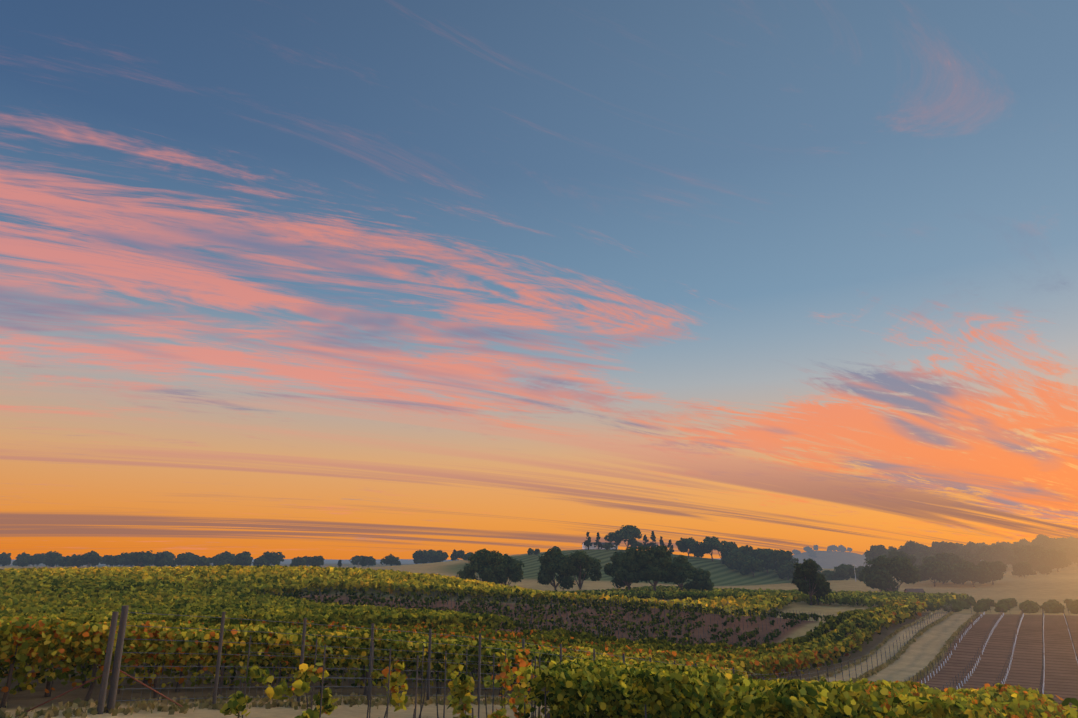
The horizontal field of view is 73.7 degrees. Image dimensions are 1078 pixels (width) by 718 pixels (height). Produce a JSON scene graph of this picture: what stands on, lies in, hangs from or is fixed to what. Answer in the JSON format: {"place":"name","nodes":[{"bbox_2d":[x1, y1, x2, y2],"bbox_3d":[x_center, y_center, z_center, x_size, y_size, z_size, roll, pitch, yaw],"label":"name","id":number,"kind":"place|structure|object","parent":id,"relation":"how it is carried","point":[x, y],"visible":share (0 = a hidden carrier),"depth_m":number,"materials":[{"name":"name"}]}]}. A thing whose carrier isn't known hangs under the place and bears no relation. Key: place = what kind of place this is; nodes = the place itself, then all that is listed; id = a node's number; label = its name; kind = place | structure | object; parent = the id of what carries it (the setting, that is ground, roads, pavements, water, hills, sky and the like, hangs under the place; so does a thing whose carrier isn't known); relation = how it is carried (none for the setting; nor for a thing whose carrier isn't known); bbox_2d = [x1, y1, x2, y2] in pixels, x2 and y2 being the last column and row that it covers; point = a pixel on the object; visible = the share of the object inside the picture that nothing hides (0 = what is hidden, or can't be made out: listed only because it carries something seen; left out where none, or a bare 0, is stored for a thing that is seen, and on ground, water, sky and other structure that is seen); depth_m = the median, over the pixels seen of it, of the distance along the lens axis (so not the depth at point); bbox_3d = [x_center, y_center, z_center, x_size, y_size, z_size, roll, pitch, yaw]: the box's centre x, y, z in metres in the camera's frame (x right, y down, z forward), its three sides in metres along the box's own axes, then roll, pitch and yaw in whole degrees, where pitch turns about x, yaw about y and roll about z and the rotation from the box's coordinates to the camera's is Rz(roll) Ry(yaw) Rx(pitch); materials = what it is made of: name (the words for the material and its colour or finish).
{"place":"outdoors","nodes":[
{"label":"outdoors","id":0,"kind":"place"},
{"bbox_2d":[120,663,502,709],"bbox_3d":[-5.317,10.217,22.327,0.006,2.976,15.185,-12,-19,36],"label":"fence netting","id":1,"kind":"object","parent":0,"point":[271,684],"visible":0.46,"depth_m":19.41,"materials":[{"name":"grey metal"}]},
{"bbox_2d":[3,636,781,681],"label":"trellis wires","id":2,"kind":"object","parent":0,"point":[338,655],"visible":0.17,"depth_m":19.23,"materials":[{"name":"grey metal"}]},
{"bbox_2d":[0,549,1077,717],"bbox_3d":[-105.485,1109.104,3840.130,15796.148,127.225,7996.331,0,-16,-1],"label":"ground","id":3,"kind":"structure","parent":0,"point":[1025,670],"depth_m":94.42,"materials":[{"name":"brown soil"}]},
{"bbox_2d":[97,612,118,713],"bbox_3d":[-10.004,7.167,16.619,0.148,2.501,0.139,7,-17,-23],"label":"fence corner post","id":4,"kind":"object","parent":3,"relation":"on","point":[105,677],"visible":1,"depth_m":16.60,"materials":[{"name":"brown wood"}]},
{"bbox_2d":[0,564,792,631],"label":"grapevines","id":5,"kind":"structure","parent":3,"relation":"on","point":[96,593],"depth_m":102.32,"materials":[{"name":"green plant"}]},
{"bbox_2d":[5,636,797,717],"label":"vine stakes","id":6,"kind":"object","parent":3,"relation":"on","point":[322,687],"visible":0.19,"depth_m":17.47,"materials":[{"name":"brown wood"}]},
{"bbox_2d":[0,661,803,717],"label":"vine trunks","id":7,"kind":"object","parent":3,"relation":"on","point":[8,685],"visible":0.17,"depth_m":19.67,"materials":[{"name":"brown wood"}]},
{"bbox_2d":[0,600,897,675],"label":"grapevines","id":8,"kind":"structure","parent":3,"relation":"on","point":[611,644],"depth_m":50.49,"materials":[{"name":"green plant"}]},
{"bbox_2d":[0,600,927,694],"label":"grapevines","id":9,"kind":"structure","parent":3,"relation":"on","point":[46,641],"depth_m":23.54,"materials":[{"name":"green plant"}]},
{"bbox_2d":[0,611,979,717],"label":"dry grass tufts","id":10,"kind":"object","parent":3,"relation":"on","point":[68,712],"depth_m":20.82,"materials":[{"name":"beige plant"}]},
{"bbox_2d":[220,648,825,717],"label":"young vines","id":11,"kind":"object","parent":3,"relation":"on","point":[462,684],"visible":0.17,"depth_m":17.94,"materials":[{"name":"green plant"}]},
{"bbox_2d":[116,605,948,700],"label":"fence wires","id":12,"kind":"object","parent":3,"relation":"on","point":[357,658],"visible":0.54,"depth_m":21.34,"materials":[{"name":"grey metal"}]},
{"bbox_2d":[0,525,1077,613],"bbox_3d":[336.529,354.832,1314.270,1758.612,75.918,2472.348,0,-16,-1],"label":"trees","id":13,"kind":"object","parent":3,"relation":"on","point":[944,562],"depth_m":334.67,"materials":[{"name":"green plant"}]},
{"bbox_2d":[264,587,833,650],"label":"young vines","id":14,"kind":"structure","parent":3,"relation":"on","point":[473,603],"depth_m":102.41,"materials":[{"name":"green plant"}]},
{"bbox_2d":[106,604,1068,712],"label":"fence posts","id":15,"kind":"object","parent":3,"relation":"on","point":[117,662],"depth_m":19.08,"materials":[{"name":"wood"}]},
{"bbox_2d":[15,670,182,716],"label":"brace wires","id":16,"kind":"object","parent":15,"relation":"attached to","point":[96,678],"visible":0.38,"depth_m":16.60,"materials":[{"name":"grey metal"}]},
{"bbox_2d":[582,542,617,548],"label":"house on hill","id":17,"kind":"structure","parent":3,"relation":"on","point":[593,546],"depth_m":508.32,"materials":[{"name":"white paint"}]},
{"bbox_2d":[273,586,1077,693],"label":"vine trunks","id":18,"kind":"object","parent":3,"relation":"on","point":[989,629],"visible":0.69,"depth_m":98.19,"materials":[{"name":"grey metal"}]},
{"bbox_2d":[550,585,968,608],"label":"vines","id":19,"kind":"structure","parent":3,"relation":"on","point":[869,598],"depth_m":177.54,"materials":[{"name":"green plant"}]},
{"bbox_2d":[505,658,1077,717],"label":"vines","id":20,"kind":"object","parent":3,"relation":"on","point":[665,690],"visible":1,"depth_m":14.36,"materials":[{"name":"green plant"}]},
{"bbox_2d":[904,589,924,592],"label":"shed","id":21,"kind":"structure","parent":3,"relation":"on","point":[915,590],"depth_m":230.62,"materials":[{"name":"grey"}]},
{"bbox_2d":[921,612,1077,693],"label":"grow tubes","id":22,"kind":"object","parent":3,"relation":"on","point":[993,628],"visible":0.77,"depth_m":85.12,"materials":[{"name":"grey"}]},
{"bbox_2d":[0,0,1077,559],"label":"sky","id":23,"kind":"structure","parent":0,"point":[329,279],"materials":[{"name":"blue"}]}
]}

